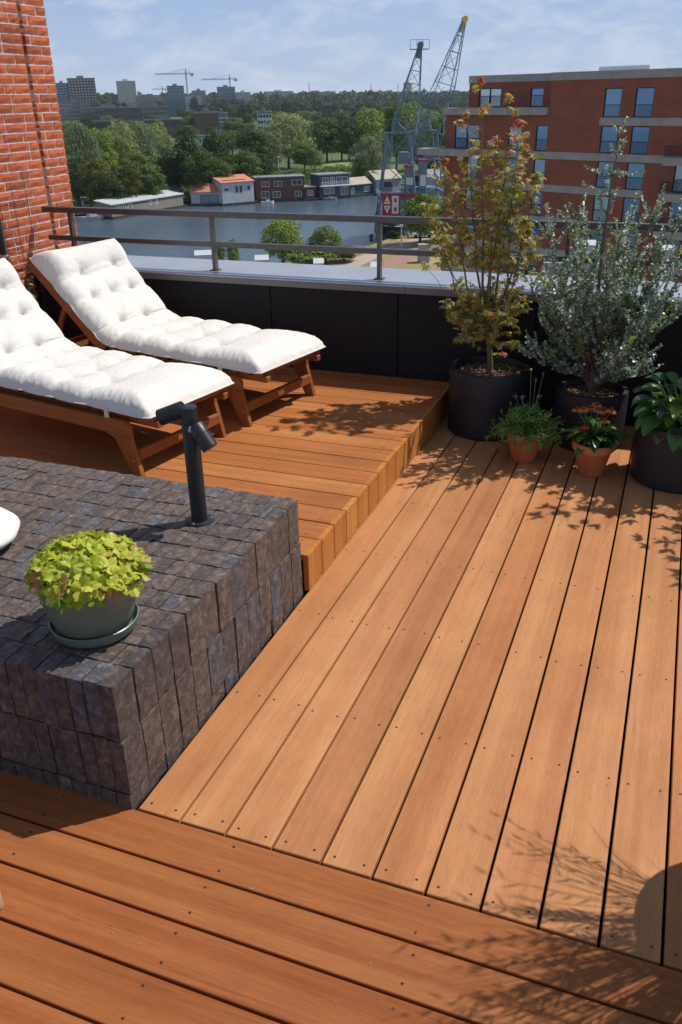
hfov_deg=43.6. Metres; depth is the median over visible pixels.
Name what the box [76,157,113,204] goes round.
leafy tree
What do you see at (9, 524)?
round cushion
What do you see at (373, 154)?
willow tree
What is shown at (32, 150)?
brick wall
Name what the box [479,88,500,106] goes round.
window
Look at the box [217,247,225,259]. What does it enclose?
leafy tree
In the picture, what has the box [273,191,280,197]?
window
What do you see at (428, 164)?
leafy tree
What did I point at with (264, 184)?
window
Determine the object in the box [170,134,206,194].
leafy tree
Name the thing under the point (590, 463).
clay pot
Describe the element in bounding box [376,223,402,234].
boat
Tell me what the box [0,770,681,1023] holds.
deck
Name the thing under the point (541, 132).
window
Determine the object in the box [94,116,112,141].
distant building
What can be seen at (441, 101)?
leafy tree
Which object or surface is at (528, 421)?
feathery plant
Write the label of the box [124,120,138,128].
leafy tree
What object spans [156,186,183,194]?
waterside house
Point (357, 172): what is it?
leafy tree
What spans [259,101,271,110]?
leafy tree
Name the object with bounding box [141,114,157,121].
leafy tree
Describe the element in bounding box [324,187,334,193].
window
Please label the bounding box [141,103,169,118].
distant building
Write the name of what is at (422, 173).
machine cabin
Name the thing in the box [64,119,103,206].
willow tree
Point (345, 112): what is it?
leafy tree
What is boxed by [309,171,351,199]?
houseboat
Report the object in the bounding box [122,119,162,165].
willow tree
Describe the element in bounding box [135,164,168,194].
leafy tree
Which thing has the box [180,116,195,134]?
leafy tree
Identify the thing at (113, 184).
leafy tree
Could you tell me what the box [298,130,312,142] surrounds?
leafy tree
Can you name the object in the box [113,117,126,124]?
leafy tree
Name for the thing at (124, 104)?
leafy tree
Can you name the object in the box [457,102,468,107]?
leafy tree
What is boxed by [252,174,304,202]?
houseboat
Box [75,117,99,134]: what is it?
leafy tree
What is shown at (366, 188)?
window
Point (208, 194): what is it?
houseboat
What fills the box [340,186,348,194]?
window
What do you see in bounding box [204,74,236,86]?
tower crane
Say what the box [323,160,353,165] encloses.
lawn
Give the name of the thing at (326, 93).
distant building
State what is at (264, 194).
window
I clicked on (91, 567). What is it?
lime plant
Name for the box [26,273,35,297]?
climbing plant
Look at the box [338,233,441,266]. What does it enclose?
path
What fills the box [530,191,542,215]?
window
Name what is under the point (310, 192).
window
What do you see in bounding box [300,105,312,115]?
leafy tree
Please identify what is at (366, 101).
leafy tree
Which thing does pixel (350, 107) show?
leafy tree
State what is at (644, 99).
window
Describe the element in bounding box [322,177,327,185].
window
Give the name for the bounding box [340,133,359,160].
leafy tree
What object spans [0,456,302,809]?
brick block
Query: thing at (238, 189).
houseboat
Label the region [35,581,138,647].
green pot
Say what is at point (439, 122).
leafy tree
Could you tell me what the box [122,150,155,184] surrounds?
leafy tree
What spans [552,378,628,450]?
planter
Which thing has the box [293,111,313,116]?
leafy tree
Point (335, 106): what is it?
leafy tree
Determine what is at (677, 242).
window
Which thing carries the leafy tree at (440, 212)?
on the bank
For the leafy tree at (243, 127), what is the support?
on the land
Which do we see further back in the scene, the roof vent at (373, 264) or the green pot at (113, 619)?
the roof vent at (373, 264)
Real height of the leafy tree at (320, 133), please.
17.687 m
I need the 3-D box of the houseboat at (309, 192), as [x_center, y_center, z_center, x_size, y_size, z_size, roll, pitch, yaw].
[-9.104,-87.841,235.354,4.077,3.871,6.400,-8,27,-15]
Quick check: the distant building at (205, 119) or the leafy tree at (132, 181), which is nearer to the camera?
the leafy tree at (132, 181)
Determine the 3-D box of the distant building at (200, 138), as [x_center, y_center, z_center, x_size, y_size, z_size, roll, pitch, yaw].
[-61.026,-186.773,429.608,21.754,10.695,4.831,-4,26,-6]
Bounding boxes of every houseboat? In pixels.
[93,190,187,219]
[189,183,221,205]
[211,174,257,205]
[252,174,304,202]
[303,185,317,200]
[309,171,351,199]
[349,176,373,197]
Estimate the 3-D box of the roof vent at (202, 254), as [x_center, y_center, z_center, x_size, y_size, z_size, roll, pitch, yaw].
[-2.189,-3.317,14.041,0.273,1.845,0.500,-5,26,-8]
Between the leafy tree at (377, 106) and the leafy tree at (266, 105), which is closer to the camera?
the leafy tree at (377, 106)
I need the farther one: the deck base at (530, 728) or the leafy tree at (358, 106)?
the leafy tree at (358, 106)
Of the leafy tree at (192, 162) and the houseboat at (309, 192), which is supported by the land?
the leafy tree at (192, 162)
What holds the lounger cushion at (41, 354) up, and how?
on the sun lounger at (118, 427)
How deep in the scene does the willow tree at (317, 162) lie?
318.20 m
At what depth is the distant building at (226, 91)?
1337.16 m
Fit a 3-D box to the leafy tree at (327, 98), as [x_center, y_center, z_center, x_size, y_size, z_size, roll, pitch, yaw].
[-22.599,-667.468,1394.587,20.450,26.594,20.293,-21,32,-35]
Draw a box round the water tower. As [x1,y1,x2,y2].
[403,81,412,93]
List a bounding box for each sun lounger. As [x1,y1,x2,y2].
[0,386,227,476]
[27,259,319,426]
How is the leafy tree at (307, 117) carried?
on the land
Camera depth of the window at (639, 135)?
73.18 m
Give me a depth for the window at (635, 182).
74.50 m
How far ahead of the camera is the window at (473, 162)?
86.00 m
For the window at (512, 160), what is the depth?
82.69 m
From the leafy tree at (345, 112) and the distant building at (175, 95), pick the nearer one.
the leafy tree at (345, 112)
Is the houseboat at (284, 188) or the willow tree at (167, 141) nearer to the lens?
the houseboat at (284, 188)
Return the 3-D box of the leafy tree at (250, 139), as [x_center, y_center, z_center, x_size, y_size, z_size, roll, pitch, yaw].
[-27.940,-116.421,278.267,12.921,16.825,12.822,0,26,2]
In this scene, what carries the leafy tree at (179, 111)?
on the land
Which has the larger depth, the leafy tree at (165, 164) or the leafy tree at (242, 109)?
the leafy tree at (242, 109)
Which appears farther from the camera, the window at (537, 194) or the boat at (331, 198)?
the boat at (331, 198)
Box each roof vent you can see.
[194,250,211,258]
[255,255,268,261]
[313,258,323,264]
[370,262,376,267]
[543,262,561,276]
[576,239,595,277]
[660,245,673,272]
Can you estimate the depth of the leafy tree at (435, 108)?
867.30 m
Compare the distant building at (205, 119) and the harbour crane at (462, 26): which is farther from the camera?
the distant building at (205, 119)
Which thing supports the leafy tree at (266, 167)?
on the land
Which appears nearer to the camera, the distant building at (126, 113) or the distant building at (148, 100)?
the distant building at (126, 113)
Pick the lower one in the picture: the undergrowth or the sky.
the undergrowth
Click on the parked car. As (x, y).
(414, 234)
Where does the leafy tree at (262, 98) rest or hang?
on the land
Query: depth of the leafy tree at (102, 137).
224.72 m
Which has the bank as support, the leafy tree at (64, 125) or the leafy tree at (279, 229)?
the leafy tree at (279, 229)
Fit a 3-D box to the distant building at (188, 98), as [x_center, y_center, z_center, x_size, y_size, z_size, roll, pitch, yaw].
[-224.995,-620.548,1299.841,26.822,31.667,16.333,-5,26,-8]
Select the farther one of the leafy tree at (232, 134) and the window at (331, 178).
the leafy tree at (232, 134)
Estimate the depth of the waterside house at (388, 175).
244.09 m
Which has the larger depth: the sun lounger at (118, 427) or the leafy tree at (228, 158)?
the leafy tree at (228, 158)
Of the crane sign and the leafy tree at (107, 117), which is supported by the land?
the leafy tree at (107, 117)
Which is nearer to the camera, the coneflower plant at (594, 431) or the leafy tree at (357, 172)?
the coneflower plant at (594, 431)
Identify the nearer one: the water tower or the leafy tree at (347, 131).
the leafy tree at (347, 131)
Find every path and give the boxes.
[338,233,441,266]
[382,245,441,267]
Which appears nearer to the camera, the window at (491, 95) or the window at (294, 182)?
the window at (491, 95)
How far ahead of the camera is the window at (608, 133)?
75.13 m
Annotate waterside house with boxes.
[80,196,98,206]
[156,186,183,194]
[364,169,401,195]
[414,169,443,194]
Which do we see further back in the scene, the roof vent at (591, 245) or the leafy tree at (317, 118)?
the leafy tree at (317, 118)
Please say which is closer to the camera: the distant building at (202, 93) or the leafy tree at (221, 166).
the leafy tree at (221, 166)
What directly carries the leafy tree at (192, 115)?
on the land
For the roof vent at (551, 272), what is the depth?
10.46 m
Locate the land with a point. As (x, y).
(334, 157)
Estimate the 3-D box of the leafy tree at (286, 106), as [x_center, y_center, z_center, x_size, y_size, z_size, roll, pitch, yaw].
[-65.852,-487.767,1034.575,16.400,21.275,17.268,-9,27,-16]
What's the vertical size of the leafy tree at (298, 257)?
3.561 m
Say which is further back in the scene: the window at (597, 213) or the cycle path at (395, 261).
the cycle path at (395, 261)
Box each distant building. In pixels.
[55,81,69,120]
[59,99,89,124]
[67,76,97,106]
[79,104,140,126]
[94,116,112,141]
[116,79,137,106]
[134,96,167,109]
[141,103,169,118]
[142,115,182,137]
[166,84,185,116]
[184,93,201,110]
[192,89,206,105]
[194,108,218,139]
[197,129,241,152]
[217,85,235,104]
[218,108,227,130]
[235,90,250,104]
[256,107,271,132]
[264,90,292,101]
[298,91,332,97]
[321,101,331,120]
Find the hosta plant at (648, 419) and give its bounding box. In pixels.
[631,372,681,451]
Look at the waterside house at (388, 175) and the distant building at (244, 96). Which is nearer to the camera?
the waterside house at (388, 175)
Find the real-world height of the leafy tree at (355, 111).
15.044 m
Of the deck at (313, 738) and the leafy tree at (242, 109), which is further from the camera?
the leafy tree at (242, 109)
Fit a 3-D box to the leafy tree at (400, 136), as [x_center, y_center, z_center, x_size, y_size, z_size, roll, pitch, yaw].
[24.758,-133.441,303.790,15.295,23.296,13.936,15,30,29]
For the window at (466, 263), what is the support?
in the apartment building at (566, 117)
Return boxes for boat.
[75,214,104,222]
[261,200,273,203]
[323,196,336,199]
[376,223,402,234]
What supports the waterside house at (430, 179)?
on the river
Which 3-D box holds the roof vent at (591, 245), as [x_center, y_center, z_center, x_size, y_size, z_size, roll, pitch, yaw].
[3.563,-2.953,12.778,0.262,2.091,0.500,6,27,14]
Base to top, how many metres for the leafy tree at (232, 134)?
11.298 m
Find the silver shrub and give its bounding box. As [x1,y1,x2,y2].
[515,116,681,395]
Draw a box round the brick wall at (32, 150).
[0,0,78,306]
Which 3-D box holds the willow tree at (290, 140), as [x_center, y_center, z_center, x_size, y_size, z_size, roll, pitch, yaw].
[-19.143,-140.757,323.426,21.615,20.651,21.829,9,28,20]
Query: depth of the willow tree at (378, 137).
285.30 m
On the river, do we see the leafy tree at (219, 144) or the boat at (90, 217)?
the boat at (90, 217)
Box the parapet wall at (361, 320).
[29,255,681,426]
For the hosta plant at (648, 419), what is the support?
in the planter at (654, 465)
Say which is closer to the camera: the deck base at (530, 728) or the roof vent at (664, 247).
the deck base at (530, 728)
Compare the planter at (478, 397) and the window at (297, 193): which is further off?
the window at (297, 193)
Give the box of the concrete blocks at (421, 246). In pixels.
[417,243,428,262]
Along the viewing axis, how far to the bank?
143.99 m
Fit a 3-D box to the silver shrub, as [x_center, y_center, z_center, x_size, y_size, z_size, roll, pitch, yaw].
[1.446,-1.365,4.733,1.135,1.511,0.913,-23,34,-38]
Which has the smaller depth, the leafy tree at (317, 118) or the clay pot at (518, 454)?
the clay pot at (518, 454)
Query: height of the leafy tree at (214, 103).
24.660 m
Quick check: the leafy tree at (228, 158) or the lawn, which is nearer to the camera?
the leafy tree at (228, 158)
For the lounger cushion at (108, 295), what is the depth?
5.45 m
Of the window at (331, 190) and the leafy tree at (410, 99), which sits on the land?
the leafy tree at (410, 99)
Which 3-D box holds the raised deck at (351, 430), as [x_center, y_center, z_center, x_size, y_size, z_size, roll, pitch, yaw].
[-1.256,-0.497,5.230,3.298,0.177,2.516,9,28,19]
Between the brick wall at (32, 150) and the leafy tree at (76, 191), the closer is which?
the brick wall at (32, 150)
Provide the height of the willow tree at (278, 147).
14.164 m
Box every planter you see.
[448,355,529,440]
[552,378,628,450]
[630,406,681,493]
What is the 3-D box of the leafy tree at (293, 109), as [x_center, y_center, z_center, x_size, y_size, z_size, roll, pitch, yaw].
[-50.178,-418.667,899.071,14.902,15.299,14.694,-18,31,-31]
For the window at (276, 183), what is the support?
in the houseboat at (284, 188)
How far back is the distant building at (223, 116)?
576.85 m
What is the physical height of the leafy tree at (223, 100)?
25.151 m
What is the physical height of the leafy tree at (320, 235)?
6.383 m
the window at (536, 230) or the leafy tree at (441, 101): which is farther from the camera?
the leafy tree at (441, 101)
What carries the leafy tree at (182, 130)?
on the land
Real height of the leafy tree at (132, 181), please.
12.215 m
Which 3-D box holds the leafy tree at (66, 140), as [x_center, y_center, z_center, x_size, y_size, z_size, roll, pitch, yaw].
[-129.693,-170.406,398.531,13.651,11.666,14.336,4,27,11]
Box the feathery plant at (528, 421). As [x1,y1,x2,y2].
[485,368,564,451]
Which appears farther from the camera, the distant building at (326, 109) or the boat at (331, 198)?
the distant building at (326, 109)
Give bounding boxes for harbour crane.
[374,39,429,238]
[400,16,467,232]
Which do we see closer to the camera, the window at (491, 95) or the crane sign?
the window at (491, 95)
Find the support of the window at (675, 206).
in the apartment building at (566, 117)
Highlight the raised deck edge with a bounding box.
[303,385,448,590]
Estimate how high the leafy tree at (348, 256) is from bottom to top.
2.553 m
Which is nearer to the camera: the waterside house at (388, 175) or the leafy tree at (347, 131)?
the waterside house at (388, 175)
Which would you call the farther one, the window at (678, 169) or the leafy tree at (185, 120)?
the leafy tree at (185, 120)
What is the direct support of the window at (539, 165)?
in the apartment building at (566, 117)
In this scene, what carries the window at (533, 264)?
in the apartment building at (566, 117)
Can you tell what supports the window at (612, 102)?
in the apartment building at (566, 117)
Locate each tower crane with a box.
[155,69,193,94]
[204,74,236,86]
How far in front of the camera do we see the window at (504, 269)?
86.95 m
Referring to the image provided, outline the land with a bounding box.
[60,104,468,215]
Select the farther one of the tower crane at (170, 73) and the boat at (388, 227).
the tower crane at (170, 73)
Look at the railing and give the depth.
5.80 m
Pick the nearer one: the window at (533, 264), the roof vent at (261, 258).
the roof vent at (261, 258)
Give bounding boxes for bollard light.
[155,401,216,526]
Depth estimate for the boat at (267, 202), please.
228.79 m
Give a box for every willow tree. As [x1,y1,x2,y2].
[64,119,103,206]
[105,117,141,172]
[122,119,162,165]
[146,119,172,156]
[152,132,179,176]
[260,131,283,171]
[262,111,317,168]
[305,150,324,167]
[347,134,385,175]
[368,132,392,168]
[401,108,444,163]
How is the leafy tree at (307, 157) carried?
on the land
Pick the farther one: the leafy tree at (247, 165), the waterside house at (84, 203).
the leafy tree at (247, 165)
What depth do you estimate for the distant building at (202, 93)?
1332.87 m
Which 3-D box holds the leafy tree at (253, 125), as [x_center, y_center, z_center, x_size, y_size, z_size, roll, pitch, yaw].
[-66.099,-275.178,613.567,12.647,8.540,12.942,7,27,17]
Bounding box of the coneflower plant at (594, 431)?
[559,401,634,457]
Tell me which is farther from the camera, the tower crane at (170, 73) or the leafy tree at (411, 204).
the tower crane at (170, 73)
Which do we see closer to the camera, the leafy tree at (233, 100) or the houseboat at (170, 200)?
the houseboat at (170, 200)
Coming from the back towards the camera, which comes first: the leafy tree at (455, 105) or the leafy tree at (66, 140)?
the leafy tree at (455, 105)
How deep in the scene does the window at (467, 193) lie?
87.39 m
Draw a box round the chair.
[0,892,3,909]
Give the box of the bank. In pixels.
[285,233,441,270]
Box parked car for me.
[411,230,433,237]
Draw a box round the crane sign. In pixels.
[382,193,422,214]
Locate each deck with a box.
[0,367,448,559]
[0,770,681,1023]
[139,414,681,971]
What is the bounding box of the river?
[74,194,442,262]
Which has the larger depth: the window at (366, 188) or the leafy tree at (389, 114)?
the leafy tree at (389, 114)
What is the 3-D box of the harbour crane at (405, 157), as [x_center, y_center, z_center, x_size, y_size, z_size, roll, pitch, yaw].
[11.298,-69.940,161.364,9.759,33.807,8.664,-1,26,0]
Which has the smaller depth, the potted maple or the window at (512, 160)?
the potted maple
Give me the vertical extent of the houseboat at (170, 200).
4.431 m
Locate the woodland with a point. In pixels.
(379, 96)
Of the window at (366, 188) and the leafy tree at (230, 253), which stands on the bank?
the leafy tree at (230, 253)
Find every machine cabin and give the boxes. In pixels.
[403,165,414,235]
[417,159,427,194]
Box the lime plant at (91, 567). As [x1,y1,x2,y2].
[23,529,153,614]
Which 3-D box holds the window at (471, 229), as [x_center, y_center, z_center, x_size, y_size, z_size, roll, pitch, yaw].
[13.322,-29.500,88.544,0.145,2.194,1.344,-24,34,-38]
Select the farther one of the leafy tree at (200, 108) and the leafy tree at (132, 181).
the leafy tree at (200, 108)
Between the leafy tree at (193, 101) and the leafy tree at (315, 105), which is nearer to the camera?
the leafy tree at (315, 105)
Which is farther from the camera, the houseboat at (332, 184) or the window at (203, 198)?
the houseboat at (332, 184)
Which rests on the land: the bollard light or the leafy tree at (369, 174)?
the leafy tree at (369, 174)
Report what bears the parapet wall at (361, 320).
on the deck base at (530, 728)
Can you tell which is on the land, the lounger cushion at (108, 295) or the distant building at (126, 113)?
the distant building at (126, 113)
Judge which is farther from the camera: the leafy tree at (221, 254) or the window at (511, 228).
the leafy tree at (221, 254)
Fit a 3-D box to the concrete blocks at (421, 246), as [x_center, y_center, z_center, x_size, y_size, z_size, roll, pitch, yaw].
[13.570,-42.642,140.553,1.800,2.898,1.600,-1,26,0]
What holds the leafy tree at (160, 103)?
on the land
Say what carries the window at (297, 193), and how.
in the houseboat at (284, 188)
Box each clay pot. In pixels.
[506,432,544,462]
[572,437,615,476]
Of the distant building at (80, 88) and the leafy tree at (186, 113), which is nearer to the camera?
the leafy tree at (186, 113)
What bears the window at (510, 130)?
in the apartment building at (566, 117)
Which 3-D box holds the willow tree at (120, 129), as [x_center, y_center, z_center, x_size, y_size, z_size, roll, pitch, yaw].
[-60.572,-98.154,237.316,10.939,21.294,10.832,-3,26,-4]
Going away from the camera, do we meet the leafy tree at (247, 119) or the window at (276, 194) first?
the window at (276, 194)
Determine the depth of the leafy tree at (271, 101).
1271.05 m
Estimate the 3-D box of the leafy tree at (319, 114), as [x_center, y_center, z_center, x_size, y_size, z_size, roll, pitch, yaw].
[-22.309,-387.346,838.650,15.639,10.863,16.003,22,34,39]
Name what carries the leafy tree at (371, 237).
on the bank
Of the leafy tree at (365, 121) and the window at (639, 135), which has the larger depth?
the leafy tree at (365, 121)
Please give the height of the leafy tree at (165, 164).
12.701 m
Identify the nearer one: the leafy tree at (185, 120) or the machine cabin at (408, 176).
the machine cabin at (408, 176)
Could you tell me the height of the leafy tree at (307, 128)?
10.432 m
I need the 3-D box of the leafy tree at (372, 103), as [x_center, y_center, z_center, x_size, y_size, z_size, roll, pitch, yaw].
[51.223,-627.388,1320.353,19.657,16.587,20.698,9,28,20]
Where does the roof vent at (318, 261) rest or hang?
on the lower roof
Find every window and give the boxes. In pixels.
[200,195,218,202]
[261,181,268,186]
[261,191,269,198]
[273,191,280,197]
[274,181,281,186]
[292,180,301,184]
[295,191,301,196]
[307,190,312,195]
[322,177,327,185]
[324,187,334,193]
[330,177,333,184]
[336,176,347,184]
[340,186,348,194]
[364,186,369,191]
[455,125,478,148]
[463,246,472,266]
[464,216,474,236]
[465,186,475,209]
[466,156,476,179]
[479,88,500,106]
[501,252,512,272]
[502,227,514,243]
[505,192,516,208]
[506,158,518,181]
[508,126,521,149]
[526,261,536,274]
[530,88,543,106]
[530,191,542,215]
[530,228,538,246]
[533,159,544,182]
[535,125,547,150]
[590,229,605,253]
[592,195,608,221]
[595,161,613,187]
[599,126,617,153]
[603,88,622,116]
[621,198,640,222]
[622,233,635,255]
[625,163,644,189]
[629,126,649,154]
[633,87,654,116]
[664,239,680,258]
[667,202,681,223]
[672,166,681,192]
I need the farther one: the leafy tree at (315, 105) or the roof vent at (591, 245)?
the leafy tree at (315, 105)
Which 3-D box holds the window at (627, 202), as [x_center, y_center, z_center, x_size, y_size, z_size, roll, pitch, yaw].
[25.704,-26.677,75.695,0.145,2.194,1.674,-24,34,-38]
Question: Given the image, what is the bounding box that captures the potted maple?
[418,76,548,373]
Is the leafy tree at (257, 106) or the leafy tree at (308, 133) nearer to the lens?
the leafy tree at (308, 133)
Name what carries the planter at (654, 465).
on the deck at (313, 738)
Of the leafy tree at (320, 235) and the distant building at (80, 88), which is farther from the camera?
the distant building at (80, 88)
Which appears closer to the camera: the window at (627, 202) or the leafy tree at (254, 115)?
the window at (627, 202)
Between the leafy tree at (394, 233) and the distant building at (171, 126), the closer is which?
the leafy tree at (394, 233)
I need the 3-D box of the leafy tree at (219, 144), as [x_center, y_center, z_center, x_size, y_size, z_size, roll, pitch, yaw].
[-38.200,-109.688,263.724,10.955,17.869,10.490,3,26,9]
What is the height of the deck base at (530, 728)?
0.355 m
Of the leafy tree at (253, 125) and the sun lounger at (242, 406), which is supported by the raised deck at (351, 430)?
the sun lounger at (242, 406)
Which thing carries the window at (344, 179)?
in the houseboat at (332, 184)
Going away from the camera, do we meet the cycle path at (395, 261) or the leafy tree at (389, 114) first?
the cycle path at (395, 261)
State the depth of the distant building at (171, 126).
591.11 m
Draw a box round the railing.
[41,206,681,289]
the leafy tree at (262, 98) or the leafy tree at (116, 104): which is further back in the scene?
the leafy tree at (262, 98)
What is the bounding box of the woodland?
[57,89,468,106]
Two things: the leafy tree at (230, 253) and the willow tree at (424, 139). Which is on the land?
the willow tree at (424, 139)
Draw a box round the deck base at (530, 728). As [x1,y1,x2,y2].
[136,442,681,966]
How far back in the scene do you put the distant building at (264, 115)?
507.19 m
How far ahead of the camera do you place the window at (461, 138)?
85.54 m
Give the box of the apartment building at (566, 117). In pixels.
[417,65,681,282]
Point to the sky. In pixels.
(337, 46)
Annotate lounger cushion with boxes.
[0,258,233,418]
[29,238,325,373]
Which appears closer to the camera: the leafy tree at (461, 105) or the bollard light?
the bollard light
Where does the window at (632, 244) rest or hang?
in the apartment building at (566, 117)
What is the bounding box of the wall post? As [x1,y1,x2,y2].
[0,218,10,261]
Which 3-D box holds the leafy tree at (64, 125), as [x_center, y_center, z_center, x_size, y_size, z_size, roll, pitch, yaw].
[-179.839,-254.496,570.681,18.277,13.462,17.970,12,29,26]
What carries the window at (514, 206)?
in the apartment building at (566, 117)
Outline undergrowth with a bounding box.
[72,164,387,205]
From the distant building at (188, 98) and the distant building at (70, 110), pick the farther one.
the distant building at (188, 98)
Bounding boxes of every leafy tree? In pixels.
[61,120,78,132]
[63,133,72,154]
[67,159,88,206]
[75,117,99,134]
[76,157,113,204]
[84,127,118,169]
[96,170,128,198]
[104,115,116,122]
[110,158,143,196]
[111,100,119,106]
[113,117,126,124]
[119,102,129,106]
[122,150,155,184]
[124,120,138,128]
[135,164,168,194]
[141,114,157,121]
[153,150,183,186]
[155,100,163,105]
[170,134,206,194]
[175,107,186,117]
[175,125,200,138]
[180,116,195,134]
[181,150,217,189]
[182,111,191,117]
[187,113,195,121]
[189,96,198,109]
[196,104,209,111]
[201,126,231,158]
[203,158,235,182]
[210,98,217,107]
[211,154,245,173]
[214,103,231,117]
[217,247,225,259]
[219,118,242,130]
[219,130,243,153]
[221,98,229,104]
[226,238,240,260]
[228,150,263,178]
[229,124,252,133]
[230,98,239,103]
[235,127,274,161]
[236,102,255,117]
[240,113,254,123]
[243,123,256,129]
[245,152,277,178]
[250,104,261,109]
[251,110,259,120]
[258,94,266,103]
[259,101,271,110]
[259,219,304,262]
[269,99,277,108]
[271,103,280,112]
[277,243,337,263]
[280,100,291,112]
[286,107,299,113]
[290,142,319,168]
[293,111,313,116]
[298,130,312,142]
[299,124,314,135]
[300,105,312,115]
[300,115,310,120]
[306,225,345,264]
[308,97,323,111]
[308,116,323,121]
[308,116,347,161]
[309,112,321,119]
[322,94,332,106]
[324,114,357,161]
[331,102,339,112]
[335,245,360,261]
[338,111,349,120]
[340,103,355,111]
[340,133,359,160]
[348,109,361,117]
[352,108,386,155]
[352,160,374,176]
[355,102,365,108]
[359,99,371,106]
[365,170,379,185]
[368,101,378,107]
[369,234,373,243]
[370,104,383,115]
[382,101,413,169]
[386,230,403,237]
[390,101,428,164]
[401,193,442,242]
[405,98,417,110]
[415,143,444,168]
[424,104,441,114]
[429,115,445,162]
[431,202,442,231]
[437,95,446,104]
[447,102,458,107]
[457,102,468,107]
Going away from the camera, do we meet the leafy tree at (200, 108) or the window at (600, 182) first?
the window at (600, 182)
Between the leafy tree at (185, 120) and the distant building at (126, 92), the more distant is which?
the distant building at (126, 92)
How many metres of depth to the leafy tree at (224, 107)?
858.29 m
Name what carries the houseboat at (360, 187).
on the river
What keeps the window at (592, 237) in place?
in the apartment building at (566, 117)
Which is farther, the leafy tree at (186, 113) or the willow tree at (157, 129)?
the leafy tree at (186, 113)
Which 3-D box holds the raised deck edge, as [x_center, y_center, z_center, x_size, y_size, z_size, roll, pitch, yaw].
[0.298,-0.263,4.688,0.026,0.176,2.516,9,28,19]
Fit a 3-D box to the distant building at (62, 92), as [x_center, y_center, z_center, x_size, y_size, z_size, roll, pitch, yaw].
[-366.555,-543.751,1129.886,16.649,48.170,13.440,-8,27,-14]
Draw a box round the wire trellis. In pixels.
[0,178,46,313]
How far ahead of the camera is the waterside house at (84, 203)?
223.24 m
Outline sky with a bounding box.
[43,0,681,94]
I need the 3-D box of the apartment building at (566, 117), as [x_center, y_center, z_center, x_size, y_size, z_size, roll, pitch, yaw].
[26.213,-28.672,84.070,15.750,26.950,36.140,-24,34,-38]
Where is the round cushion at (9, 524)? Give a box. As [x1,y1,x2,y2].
[0,507,19,548]
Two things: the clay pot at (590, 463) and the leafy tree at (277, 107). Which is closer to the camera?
the clay pot at (590, 463)

